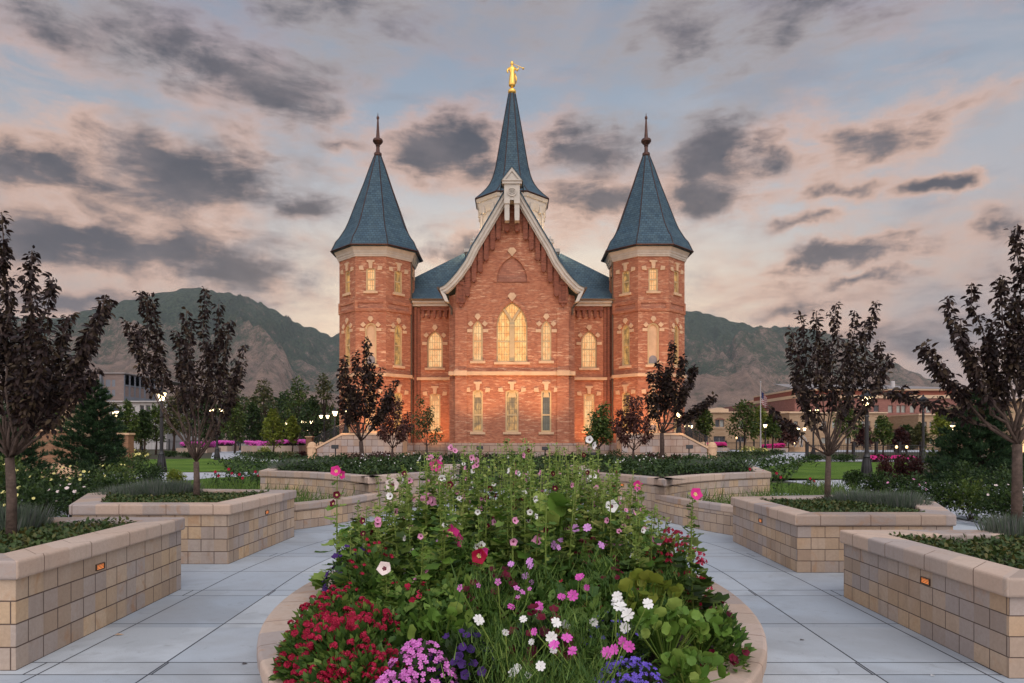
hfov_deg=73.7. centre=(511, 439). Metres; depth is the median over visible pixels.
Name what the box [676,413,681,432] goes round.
street lamp
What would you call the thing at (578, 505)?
hollyhock
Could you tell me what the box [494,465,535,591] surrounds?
hollyhock
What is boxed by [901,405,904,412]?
window
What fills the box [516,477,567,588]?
hollyhock
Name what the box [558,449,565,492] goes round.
hollyhock
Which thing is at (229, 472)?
rose plant
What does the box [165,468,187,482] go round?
shrub
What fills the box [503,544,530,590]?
hollyhock
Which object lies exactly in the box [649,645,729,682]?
leafy plant
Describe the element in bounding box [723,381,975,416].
brick office
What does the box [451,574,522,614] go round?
leafy plant
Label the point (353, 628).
dianthus mound
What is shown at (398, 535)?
hollyhock
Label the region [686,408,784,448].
civic building
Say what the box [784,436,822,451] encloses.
fountain
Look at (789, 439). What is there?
leafy tree
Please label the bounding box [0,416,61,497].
pine tree
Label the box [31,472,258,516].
garden path
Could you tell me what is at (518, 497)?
hollyhock
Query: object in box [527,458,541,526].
hollyhock
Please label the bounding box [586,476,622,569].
hollyhock
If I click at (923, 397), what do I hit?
street lamp
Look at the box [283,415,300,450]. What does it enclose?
leafy tree
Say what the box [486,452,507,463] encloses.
shrub
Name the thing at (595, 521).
hollyhock
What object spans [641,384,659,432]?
window
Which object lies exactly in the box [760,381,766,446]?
flag pole
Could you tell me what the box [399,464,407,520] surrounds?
hollyhock
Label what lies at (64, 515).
ground cover
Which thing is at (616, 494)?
hollyhock
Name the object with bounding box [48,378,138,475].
pine tree
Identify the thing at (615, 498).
hollyhock
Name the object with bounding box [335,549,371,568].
leafy plant
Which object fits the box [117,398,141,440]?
leafy tree
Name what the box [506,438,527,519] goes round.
hollyhock
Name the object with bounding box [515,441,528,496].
hollyhock
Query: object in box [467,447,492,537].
hollyhock
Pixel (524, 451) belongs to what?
hollyhock
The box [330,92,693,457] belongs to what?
temple
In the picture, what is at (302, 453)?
shrub
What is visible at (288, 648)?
dianthus mound
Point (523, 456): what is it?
hollyhock
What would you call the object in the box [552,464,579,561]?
hollyhock
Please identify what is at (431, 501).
hollyhock
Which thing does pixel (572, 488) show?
hollyhock
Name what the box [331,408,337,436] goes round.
street lamp
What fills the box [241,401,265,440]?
leafy tree
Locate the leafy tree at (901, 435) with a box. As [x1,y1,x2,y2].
[889,426,910,451]
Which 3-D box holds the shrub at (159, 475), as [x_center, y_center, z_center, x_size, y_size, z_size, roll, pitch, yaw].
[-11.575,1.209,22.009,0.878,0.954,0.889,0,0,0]
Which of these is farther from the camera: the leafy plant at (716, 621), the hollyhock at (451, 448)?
the hollyhock at (451, 448)
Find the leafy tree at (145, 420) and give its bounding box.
[131,409,153,453]
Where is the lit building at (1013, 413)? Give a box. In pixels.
[938,399,1023,451]
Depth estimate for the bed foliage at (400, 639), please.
4.34 m
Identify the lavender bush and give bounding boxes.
[0,500,58,533]
[90,481,148,498]
[116,477,187,497]
[151,479,203,493]
[266,458,319,470]
[295,458,352,471]
[670,459,723,471]
[707,459,755,471]
[823,487,878,500]
[849,489,913,507]
[869,487,934,508]
[973,510,1023,542]
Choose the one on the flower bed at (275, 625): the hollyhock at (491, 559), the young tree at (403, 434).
the hollyhock at (491, 559)
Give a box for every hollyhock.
[308,465,351,593]
[314,523,375,611]
[333,500,370,585]
[339,537,367,587]
[346,506,372,579]
[363,528,381,573]
[366,501,395,566]
[366,561,405,625]
[367,514,388,573]
[368,476,391,548]
[375,477,398,551]
[378,485,419,588]
[380,474,401,546]
[381,478,401,549]
[384,489,414,562]
[388,474,404,533]
[388,474,424,557]
[391,506,417,548]
[392,470,426,547]
[393,475,417,546]
[393,527,420,583]
[396,471,411,529]
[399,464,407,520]
[401,468,413,519]
[403,477,415,509]
[403,527,448,608]
[410,461,430,534]
[412,453,438,518]
[412,453,438,545]
[416,471,470,591]
[419,455,435,540]
[419,462,436,526]
[420,478,458,586]
[420,492,437,539]
[421,464,464,561]
[422,458,442,525]
[422,459,441,528]
[424,457,438,532]
[429,523,454,582]
[431,452,452,523]
[434,465,471,555]
[434,470,470,570]
[434,489,444,525]
[436,493,456,538]
[437,460,449,504]
[439,481,478,572]
[443,524,462,565]
[448,444,464,524]
[451,465,464,510]
[454,446,468,502]
[455,450,470,508]
[455,478,472,543]
[456,453,475,537]
[456,453,476,528]
[456,469,472,537]
[457,507,489,563]
[461,456,483,520]
[464,445,488,524]
[466,443,485,511]
[466,457,489,536]
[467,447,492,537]
[468,504,489,549]
[471,466,503,561]
[472,546,491,587]
[473,459,501,551]
[478,443,486,514]
[479,457,489,508]
[479,457,489,518]
[481,461,500,523]
[482,446,505,540]
[486,449,506,520]
[486,474,523,588]
[490,459,510,550]
[492,443,511,519]
[493,443,505,512]
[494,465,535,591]
[496,458,518,552]
[498,458,529,553]
[499,439,518,527]
[503,438,516,507]
[503,442,518,514]
[503,521,523,548]
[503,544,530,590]
[504,469,544,563]
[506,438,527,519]
[509,455,533,541]
[510,446,528,521]
[511,475,544,599]
[514,466,555,569]
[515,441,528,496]
[515,509,528,549]
[516,469,559,583]
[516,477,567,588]
[517,438,528,496]
[518,484,534,537]
[523,453,547,532]
[525,443,547,533]
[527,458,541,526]
[527,460,549,540]
[531,519,553,555]
[532,449,558,534]
[537,456,549,493]
[543,443,559,492]
[549,447,559,530]
[551,442,565,528]
[551,488,575,544]
[552,464,568,539]
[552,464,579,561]
[552,464,593,578]
[553,481,590,584]
[556,461,592,549]
[557,474,594,562]
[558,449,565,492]
[558,457,583,530]
[562,447,572,498]
[569,453,591,536]
[572,459,586,528]
[577,445,588,515]
[577,472,586,514]
[579,462,596,529]
[580,450,590,511]
[580,462,591,508]
[582,436,596,509]
[582,457,604,538]
[584,458,604,544]
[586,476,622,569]
[587,465,600,532]
[588,452,602,531]
[590,449,606,532]
[590,470,603,521]
[590,473,626,569]
[591,477,622,545]
[594,482,616,539]
[595,486,611,536]
[599,460,622,530]
[600,499,620,550]
[605,459,628,544]
[605,469,626,536]
[607,497,627,543]
[609,519,627,557]
[611,491,632,549]
[611,512,653,606]
[613,460,624,518]
[614,462,627,512]
[614,511,647,594]
[615,480,643,543]
[616,512,655,586]
[617,469,639,544]
[618,494,634,539]
[624,496,647,556]
[625,480,648,537]
[632,481,656,543]
[633,488,651,545]
[641,504,665,557]
[642,510,690,603]
[646,509,676,563]
[649,528,690,605]
[655,534,699,603]
[659,516,674,549]
[666,488,737,625]
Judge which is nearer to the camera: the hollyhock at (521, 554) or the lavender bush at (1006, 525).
the hollyhock at (521, 554)
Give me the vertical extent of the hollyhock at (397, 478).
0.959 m
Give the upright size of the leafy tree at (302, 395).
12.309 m
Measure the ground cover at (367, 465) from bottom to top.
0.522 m
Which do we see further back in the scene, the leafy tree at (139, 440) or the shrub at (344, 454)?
the leafy tree at (139, 440)
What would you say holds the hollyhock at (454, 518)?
on the flower bed at (275, 625)
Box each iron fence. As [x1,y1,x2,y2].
[136,439,240,449]
[711,441,768,449]
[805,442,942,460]
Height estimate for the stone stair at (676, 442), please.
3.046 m
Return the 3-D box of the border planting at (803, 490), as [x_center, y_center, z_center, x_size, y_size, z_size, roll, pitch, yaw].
[7.304,1.367,15.890,4.224,0.996,10.540,0,0,43]
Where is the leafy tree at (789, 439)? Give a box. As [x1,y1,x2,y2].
[774,419,800,451]
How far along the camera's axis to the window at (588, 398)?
66.94 m
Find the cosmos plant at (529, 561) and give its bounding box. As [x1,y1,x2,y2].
[454,557,562,604]
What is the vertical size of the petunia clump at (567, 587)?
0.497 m
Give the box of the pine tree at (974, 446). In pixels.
[917,389,1023,486]
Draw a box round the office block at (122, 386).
[35,372,192,426]
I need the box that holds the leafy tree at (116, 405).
[103,402,125,438]
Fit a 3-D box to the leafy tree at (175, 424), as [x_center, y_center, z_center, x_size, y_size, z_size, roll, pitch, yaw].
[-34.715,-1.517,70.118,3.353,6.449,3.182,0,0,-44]
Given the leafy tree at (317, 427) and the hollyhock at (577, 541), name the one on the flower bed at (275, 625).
the hollyhock at (577, 541)
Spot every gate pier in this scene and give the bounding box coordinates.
[118,433,134,466]
[305,436,314,453]
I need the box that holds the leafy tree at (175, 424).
[159,394,189,450]
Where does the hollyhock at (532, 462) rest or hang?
on the flower bed at (275, 625)
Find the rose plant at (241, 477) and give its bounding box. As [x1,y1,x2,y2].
[232,473,249,486]
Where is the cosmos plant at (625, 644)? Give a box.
[522,628,659,682]
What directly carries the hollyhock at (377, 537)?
on the flower bed at (275, 625)
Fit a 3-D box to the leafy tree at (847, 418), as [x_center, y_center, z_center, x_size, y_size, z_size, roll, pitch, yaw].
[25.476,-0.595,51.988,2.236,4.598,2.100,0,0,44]
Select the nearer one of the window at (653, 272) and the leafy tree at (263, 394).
the window at (653, 272)
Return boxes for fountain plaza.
[717,450,937,451]
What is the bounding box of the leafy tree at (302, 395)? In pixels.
[279,375,311,438]
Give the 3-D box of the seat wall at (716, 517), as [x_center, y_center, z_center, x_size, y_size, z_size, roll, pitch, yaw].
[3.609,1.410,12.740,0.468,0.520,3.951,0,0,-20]
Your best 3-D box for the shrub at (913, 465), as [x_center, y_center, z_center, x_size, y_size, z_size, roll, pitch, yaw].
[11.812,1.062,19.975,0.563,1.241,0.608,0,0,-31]
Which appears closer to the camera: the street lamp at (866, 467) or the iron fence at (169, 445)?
the street lamp at (866, 467)
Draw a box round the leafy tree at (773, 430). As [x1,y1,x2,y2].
[763,414,781,448]
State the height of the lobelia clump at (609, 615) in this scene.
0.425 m
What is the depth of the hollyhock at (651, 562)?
4.97 m
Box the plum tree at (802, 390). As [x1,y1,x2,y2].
[766,300,896,499]
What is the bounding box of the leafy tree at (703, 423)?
[693,410,715,441]
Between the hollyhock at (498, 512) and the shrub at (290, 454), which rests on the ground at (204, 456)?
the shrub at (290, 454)
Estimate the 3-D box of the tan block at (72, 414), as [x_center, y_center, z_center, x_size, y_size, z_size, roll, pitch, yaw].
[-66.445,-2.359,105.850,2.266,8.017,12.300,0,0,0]
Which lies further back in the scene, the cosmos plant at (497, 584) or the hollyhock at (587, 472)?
the hollyhock at (587, 472)
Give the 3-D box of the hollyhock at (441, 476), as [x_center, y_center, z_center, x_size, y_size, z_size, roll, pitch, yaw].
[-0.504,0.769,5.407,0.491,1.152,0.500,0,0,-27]
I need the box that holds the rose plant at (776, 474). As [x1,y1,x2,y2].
[771,472,786,494]
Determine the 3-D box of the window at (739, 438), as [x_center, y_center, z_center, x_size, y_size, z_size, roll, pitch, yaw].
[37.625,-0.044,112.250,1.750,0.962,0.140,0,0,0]
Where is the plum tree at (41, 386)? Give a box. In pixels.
[0,211,118,538]
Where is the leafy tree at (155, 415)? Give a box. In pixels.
[147,403,167,454]
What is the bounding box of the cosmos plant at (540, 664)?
[440,647,577,682]
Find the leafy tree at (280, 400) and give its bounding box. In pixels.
[268,391,301,438]
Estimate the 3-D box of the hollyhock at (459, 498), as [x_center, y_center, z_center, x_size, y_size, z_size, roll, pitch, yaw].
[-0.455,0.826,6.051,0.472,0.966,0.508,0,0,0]
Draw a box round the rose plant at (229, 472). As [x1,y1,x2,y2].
[220,468,237,487]
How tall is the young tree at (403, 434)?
4.351 m
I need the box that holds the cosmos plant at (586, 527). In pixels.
[520,523,609,587]
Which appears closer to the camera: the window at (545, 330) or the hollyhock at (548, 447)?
the hollyhock at (548, 447)
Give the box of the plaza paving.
[0,489,1023,682]
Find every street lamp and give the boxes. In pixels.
[157,387,167,471]
[209,408,220,459]
[319,412,329,431]
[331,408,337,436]
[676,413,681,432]
[763,422,767,451]
[797,425,806,446]
[811,407,820,454]
[859,390,874,476]
[919,395,927,463]
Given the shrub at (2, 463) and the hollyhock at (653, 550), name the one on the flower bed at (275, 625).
the hollyhock at (653, 550)
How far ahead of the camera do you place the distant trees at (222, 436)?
202.48 m
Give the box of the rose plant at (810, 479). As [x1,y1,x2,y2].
[802,477,818,488]
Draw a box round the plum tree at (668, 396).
[643,340,717,462]
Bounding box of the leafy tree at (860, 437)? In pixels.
[850,423,874,450]
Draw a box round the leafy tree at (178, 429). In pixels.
[172,391,197,440]
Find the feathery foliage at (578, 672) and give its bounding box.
[386,528,700,682]
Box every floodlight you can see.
[331,445,338,454]
[686,445,692,454]
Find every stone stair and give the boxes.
[307,423,407,458]
[616,423,716,458]
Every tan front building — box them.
[780,412,887,449]
[886,414,937,449]
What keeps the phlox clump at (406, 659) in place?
on the flower bed at (275, 625)
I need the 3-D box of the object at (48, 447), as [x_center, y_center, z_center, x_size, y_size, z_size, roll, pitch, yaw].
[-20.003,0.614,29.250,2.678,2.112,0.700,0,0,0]
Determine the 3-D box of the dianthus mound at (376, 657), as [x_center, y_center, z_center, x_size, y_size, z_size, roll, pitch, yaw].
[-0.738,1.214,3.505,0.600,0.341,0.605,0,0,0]
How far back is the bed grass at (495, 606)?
4.20 m
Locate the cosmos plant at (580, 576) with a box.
[545,573,638,636]
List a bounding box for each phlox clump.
[374,664,417,682]
[383,638,457,682]
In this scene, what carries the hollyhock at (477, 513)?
on the flower bed at (275, 625)
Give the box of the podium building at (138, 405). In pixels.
[106,401,197,448]
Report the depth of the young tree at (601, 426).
45.69 m
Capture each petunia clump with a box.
[316,544,369,598]
[399,581,434,620]
[419,621,504,682]
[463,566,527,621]
[501,603,584,682]
[555,579,605,623]
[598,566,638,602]
[690,599,756,671]
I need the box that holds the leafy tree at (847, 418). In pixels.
[832,405,862,453]
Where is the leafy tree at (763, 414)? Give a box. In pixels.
[751,404,771,447]
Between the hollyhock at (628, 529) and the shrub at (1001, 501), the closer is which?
the hollyhock at (628, 529)
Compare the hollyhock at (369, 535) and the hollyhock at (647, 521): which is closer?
the hollyhock at (369, 535)
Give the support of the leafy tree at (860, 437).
on the ground at (204, 456)
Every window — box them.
[340,262,353,296]
[341,318,352,368]
[359,260,381,292]
[360,316,381,366]
[362,385,382,432]
[389,262,407,296]
[390,318,406,368]
[394,384,407,431]
[412,268,414,292]
[422,325,447,369]
[423,386,446,432]
[467,314,487,362]
[467,382,489,433]
[494,302,529,363]
[498,382,525,433]
[534,382,556,433]
[536,314,556,362]
[576,325,601,369]
[577,386,600,432]
[609,268,611,292]
[616,262,634,296]
[616,384,634,432]
[617,318,633,368]
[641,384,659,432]
[642,260,664,292]
[642,316,663,366]
[670,262,683,296]
[671,318,682,368]
[714,436,724,441]
[736,436,743,441]
[888,405,891,412]
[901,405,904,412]
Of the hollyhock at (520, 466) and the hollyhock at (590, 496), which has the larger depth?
the hollyhock at (520, 466)
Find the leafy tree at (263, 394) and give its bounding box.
[245,378,279,438]
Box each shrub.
[0,453,28,506]
[0,460,53,506]
[0,477,70,516]
[22,463,80,511]
[36,479,95,516]
[52,457,112,502]
[80,471,130,493]
[89,455,144,490]
[115,453,165,484]
[134,447,151,463]
[141,463,166,482]
[164,451,179,456]
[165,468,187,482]
[177,451,190,457]
[232,451,263,457]
[257,446,272,456]
[258,451,283,456]
[277,451,297,457]
[296,450,306,457]
[329,453,348,460]
[341,452,364,459]
[368,451,382,458]
[376,451,395,457]
[395,452,411,461]
[410,450,429,458]
[443,452,464,461]
[475,452,488,459]
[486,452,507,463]
[561,453,580,462]
[578,451,592,460]
[599,454,608,460]
[606,448,627,460]
[642,452,659,457]
[717,450,748,456]
[737,445,768,453]
[744,450,772,455]
[766,449,787,454]
[801,453,825,461]
[824,454,858,461]
[842,469,864,489]
[856,469,896,493]
[870,453,888,461]
[876,453,894,490]
[883,470,930,497]
[889,453,915,461]
[890,453,908,486]
[904,454,925,491]
[905,478,966,509]
[921,446,945,494]
[932,459,979,500]
[941,475,995,519]
[964,463,1011,507]
[969,477,1023,524]
[1002,468,1023,510]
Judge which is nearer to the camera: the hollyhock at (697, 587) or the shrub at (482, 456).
the hollyhock at (697, 587)
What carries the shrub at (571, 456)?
on the ground at (204, 456)
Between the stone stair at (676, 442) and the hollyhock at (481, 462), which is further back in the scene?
the stone stair at (676, 442)
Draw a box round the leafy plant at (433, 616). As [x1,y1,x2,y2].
[397,601,474,653]
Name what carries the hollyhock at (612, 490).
on the flower bed at (275, 625)
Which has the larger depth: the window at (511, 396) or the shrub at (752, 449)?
the shrub at (752, 449)
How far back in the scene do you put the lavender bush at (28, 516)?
6.94 m
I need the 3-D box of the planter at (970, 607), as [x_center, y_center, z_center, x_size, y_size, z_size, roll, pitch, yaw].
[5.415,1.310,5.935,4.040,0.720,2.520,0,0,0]
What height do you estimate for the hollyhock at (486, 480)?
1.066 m
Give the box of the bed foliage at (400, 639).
[340,526,682,682]
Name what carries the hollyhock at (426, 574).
on the flower bed at (275, 625)
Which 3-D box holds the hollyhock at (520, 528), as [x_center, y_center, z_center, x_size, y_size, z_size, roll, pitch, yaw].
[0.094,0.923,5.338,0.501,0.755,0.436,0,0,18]
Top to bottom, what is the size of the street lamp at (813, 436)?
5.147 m
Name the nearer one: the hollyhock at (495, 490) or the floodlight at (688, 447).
the hollyhock at (495, 490)
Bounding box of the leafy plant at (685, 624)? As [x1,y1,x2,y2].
[628,597,709,662]
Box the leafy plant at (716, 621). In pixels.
[651,607,740,652]
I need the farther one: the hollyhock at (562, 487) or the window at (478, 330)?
the window at (478, 330)
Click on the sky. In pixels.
(808, 156)
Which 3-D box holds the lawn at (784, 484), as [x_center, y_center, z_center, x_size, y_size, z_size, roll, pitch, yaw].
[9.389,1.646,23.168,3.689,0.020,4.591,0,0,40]
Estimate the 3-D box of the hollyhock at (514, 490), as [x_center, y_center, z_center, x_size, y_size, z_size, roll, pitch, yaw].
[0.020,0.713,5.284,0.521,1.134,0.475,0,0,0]
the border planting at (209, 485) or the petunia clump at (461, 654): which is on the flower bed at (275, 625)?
the petunia clump at (461, 654)
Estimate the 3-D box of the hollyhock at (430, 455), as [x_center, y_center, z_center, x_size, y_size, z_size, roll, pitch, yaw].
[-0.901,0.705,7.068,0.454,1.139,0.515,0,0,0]
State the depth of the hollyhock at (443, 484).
6.99 m
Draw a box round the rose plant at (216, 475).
[204,470,226,488]
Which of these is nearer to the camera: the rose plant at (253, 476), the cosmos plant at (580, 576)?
the cosmos plant at (580, 576)
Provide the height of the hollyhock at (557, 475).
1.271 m
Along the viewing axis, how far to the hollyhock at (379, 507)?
6.77 m
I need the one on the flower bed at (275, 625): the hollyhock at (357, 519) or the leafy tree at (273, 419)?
the hollyhock at (357, 519)
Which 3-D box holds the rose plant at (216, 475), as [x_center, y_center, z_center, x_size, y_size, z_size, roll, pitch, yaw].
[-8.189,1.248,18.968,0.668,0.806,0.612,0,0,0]
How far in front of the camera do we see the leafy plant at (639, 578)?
4.37 m
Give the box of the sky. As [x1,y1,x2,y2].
[0,0,1023,398]
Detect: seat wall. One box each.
[294,492,378,529]
[654,494,732,534]
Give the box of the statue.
[506,61,523,92]
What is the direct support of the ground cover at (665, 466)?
in the planter at (680, 485)
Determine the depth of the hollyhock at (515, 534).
5.36 m
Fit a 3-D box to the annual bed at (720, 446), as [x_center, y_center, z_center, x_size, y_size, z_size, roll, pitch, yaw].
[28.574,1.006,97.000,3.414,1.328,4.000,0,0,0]
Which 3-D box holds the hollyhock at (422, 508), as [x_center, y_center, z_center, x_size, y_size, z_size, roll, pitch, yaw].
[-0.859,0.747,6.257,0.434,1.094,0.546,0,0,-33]
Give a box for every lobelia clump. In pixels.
[580,607,650,679]
[591,655,667,682]
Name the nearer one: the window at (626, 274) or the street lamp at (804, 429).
the window at (626, 274)
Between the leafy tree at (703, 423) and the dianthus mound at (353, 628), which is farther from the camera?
the leafy tree at (703, 423)
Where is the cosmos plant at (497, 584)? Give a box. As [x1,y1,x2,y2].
[456,578,569,637]
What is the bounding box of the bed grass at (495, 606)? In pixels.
[339,513,711,677]
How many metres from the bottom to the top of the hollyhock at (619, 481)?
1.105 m
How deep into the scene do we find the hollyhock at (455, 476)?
7.14 m
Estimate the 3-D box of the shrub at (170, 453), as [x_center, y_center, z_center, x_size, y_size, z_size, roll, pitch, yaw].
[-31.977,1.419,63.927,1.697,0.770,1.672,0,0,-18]
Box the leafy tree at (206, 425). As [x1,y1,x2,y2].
[190,393,218,442]
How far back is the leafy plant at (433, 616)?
3.87 m
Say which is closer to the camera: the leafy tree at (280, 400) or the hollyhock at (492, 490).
the hollyhock at (492, 490)
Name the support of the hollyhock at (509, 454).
on the flower bed at (275, 625)
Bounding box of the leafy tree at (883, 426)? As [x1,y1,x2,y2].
[869,415,893,452]
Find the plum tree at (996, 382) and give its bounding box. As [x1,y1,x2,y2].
[871,224,1023,522]
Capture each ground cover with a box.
[0,516,136,552]
[4,473,140,516]
[101,489,268,501]
[207,452,819,466]
[220,455,802,486]
[277,455,445,474]
[586,454,752,476]
[761,494,924,511]
[889,531,1023,568]
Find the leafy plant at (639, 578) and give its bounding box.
[618,568,683,620]
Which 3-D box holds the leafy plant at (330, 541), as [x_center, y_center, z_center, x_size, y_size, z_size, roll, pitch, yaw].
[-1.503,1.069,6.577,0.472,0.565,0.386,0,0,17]
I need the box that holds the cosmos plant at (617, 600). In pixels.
[546,591,671,681]
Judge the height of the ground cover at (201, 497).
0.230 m
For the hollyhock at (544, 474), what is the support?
on the flower bed at (275, 625)
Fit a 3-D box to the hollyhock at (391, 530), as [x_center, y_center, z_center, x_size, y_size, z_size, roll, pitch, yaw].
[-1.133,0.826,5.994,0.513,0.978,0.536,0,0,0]
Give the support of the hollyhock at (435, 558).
on the flower bed at (275, 625)
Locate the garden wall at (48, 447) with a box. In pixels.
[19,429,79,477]
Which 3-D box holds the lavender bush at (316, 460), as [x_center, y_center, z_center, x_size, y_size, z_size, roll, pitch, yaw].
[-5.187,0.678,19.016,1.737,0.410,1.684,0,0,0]
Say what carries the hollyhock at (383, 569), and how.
on the flower bed at (275, 625)
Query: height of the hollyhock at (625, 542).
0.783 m
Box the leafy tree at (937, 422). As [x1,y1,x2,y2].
[928,412,956,440]
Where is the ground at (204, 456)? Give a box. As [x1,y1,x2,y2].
[2,440,1011,501]
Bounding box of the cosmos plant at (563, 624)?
[518,609,608,672]
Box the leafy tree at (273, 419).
[259,408,285,450]
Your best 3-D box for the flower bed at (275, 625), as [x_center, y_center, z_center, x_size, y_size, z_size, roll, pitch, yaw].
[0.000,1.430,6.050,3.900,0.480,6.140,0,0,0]
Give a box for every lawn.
[134,458,272,471]
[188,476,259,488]
[764,462,906,478]
[770,483,805,492]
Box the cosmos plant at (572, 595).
[486,590,592,648]
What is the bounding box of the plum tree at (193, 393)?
[120,286,248,496]
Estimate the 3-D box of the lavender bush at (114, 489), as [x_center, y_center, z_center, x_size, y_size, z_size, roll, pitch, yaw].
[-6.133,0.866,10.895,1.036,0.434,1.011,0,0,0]
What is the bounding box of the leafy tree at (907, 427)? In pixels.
[899,424,916,450]
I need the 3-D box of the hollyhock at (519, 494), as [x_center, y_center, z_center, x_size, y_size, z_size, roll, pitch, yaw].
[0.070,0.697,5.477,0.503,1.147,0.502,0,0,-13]
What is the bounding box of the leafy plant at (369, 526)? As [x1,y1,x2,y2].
[334,521,389,557]
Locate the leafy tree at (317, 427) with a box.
[298,395,325,442]
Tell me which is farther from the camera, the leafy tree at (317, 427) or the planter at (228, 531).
the leafy tree at (317, 427)
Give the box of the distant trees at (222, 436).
[0,395,338,441]
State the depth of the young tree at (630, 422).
39.87 m
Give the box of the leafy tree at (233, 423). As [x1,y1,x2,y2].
[220,398,248,452]
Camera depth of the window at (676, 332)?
65.31 m
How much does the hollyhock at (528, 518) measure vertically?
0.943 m
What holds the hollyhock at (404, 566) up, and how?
on the flower bed at (275, 625)
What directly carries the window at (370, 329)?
in the temple
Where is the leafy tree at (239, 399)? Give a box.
[213,373,252,440]
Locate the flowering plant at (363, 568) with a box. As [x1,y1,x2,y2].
[330,538,408,610]
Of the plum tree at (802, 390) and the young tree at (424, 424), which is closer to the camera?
the plum tree at (802, 390)
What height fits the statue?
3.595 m
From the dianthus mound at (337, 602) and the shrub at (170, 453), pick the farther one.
the shrub at (170, 453)
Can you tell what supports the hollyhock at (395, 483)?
on the flower bed at (275, 625)
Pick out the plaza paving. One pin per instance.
(204, 623)
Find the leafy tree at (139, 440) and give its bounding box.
[131,411,153,451]
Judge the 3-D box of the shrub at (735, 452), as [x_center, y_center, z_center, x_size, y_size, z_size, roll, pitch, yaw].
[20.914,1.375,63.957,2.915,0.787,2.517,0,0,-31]
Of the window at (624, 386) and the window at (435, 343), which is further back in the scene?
the window at (435, 343)
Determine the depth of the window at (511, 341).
61.32 m
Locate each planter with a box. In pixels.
[0,517,184,670]
[69,489,296,563]
[259,464,459,511]
[570,465,770,515]
[731,494,955,572]
[840,530,1023,678]
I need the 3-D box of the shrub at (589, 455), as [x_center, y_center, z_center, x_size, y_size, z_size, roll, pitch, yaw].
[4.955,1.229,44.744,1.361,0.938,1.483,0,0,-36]
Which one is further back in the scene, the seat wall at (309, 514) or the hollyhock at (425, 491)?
the seat wall at (309, 514)
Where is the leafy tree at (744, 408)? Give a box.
[725,399,759,452]
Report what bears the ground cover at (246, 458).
on the ground at (204, 456)
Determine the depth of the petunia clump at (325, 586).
5.28 m
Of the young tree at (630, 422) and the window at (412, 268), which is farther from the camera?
the window at (412, 268)
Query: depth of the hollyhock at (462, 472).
7.49 m
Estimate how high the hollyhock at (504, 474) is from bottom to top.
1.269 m
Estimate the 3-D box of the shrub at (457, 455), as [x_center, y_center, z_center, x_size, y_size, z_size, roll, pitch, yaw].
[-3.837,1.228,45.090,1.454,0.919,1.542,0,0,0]
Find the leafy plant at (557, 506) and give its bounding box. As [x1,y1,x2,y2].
[529,491,580,552]
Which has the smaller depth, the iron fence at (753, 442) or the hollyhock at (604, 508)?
the hollyhock at (604, 508)
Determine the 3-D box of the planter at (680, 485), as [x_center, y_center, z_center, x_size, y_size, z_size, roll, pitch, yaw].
[4.752,1.245,17.839,5.774,0.850,7.992,0,0,0]
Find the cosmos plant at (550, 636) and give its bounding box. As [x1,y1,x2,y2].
[456,614,574,682]
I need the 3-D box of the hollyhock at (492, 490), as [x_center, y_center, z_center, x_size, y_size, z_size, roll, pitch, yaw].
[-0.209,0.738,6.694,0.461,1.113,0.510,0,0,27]
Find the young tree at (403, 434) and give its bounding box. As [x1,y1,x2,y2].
[372,396,414,457]
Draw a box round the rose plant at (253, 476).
[249,470,259,486]
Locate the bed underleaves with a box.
[342,531,682,682]
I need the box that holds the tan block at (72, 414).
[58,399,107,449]
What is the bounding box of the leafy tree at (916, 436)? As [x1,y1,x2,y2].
[909,421,932,447]
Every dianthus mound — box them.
[268,611,339,682]
[277,584,381,653]
[287,611,400,682]
[299,650,378,682]
[321,642,419,682]
[339,599,410,654]
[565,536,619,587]
[645,527,714,617]
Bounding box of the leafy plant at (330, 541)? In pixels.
[328,529,375,549]
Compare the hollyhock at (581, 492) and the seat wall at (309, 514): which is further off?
the seat wall at (309, 514)
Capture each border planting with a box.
[179,472,354,501]
[682,474,918,503]
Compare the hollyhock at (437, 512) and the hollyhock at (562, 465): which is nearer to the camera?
the hollyhock at (437, 512)
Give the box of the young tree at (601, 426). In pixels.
[583,401,613,455]
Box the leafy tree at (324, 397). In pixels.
[309,373,338,441]
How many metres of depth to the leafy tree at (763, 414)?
91.61 m
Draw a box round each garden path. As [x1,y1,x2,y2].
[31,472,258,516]
[81,472,257,478]
[211,451,277,462]
[750,453,804,467]
[772,478,848,490]
[850,480,1023,521]
[956,518,982,527]
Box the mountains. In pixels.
[0,287,1000,439]
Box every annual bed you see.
[176,442,220,452]
[196,440,238,451]
[241,439,305,453]
[714,442,729,450]
[761,443,787,451]
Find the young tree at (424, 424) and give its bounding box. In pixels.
[411,395,444,453]
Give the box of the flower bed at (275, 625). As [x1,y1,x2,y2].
[257,571,766,682]
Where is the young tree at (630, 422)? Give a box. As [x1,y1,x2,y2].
[609,392,656,458]
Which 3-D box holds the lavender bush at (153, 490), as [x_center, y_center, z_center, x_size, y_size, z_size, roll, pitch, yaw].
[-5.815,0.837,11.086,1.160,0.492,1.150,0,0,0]
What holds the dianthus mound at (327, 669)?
on the flower bed at (275, 625)
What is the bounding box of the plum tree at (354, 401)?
[335,336,399,468]
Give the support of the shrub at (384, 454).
on the ground at (204, 456)
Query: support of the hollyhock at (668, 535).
on the flower bed at (275, 625)
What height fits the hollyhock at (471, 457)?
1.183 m

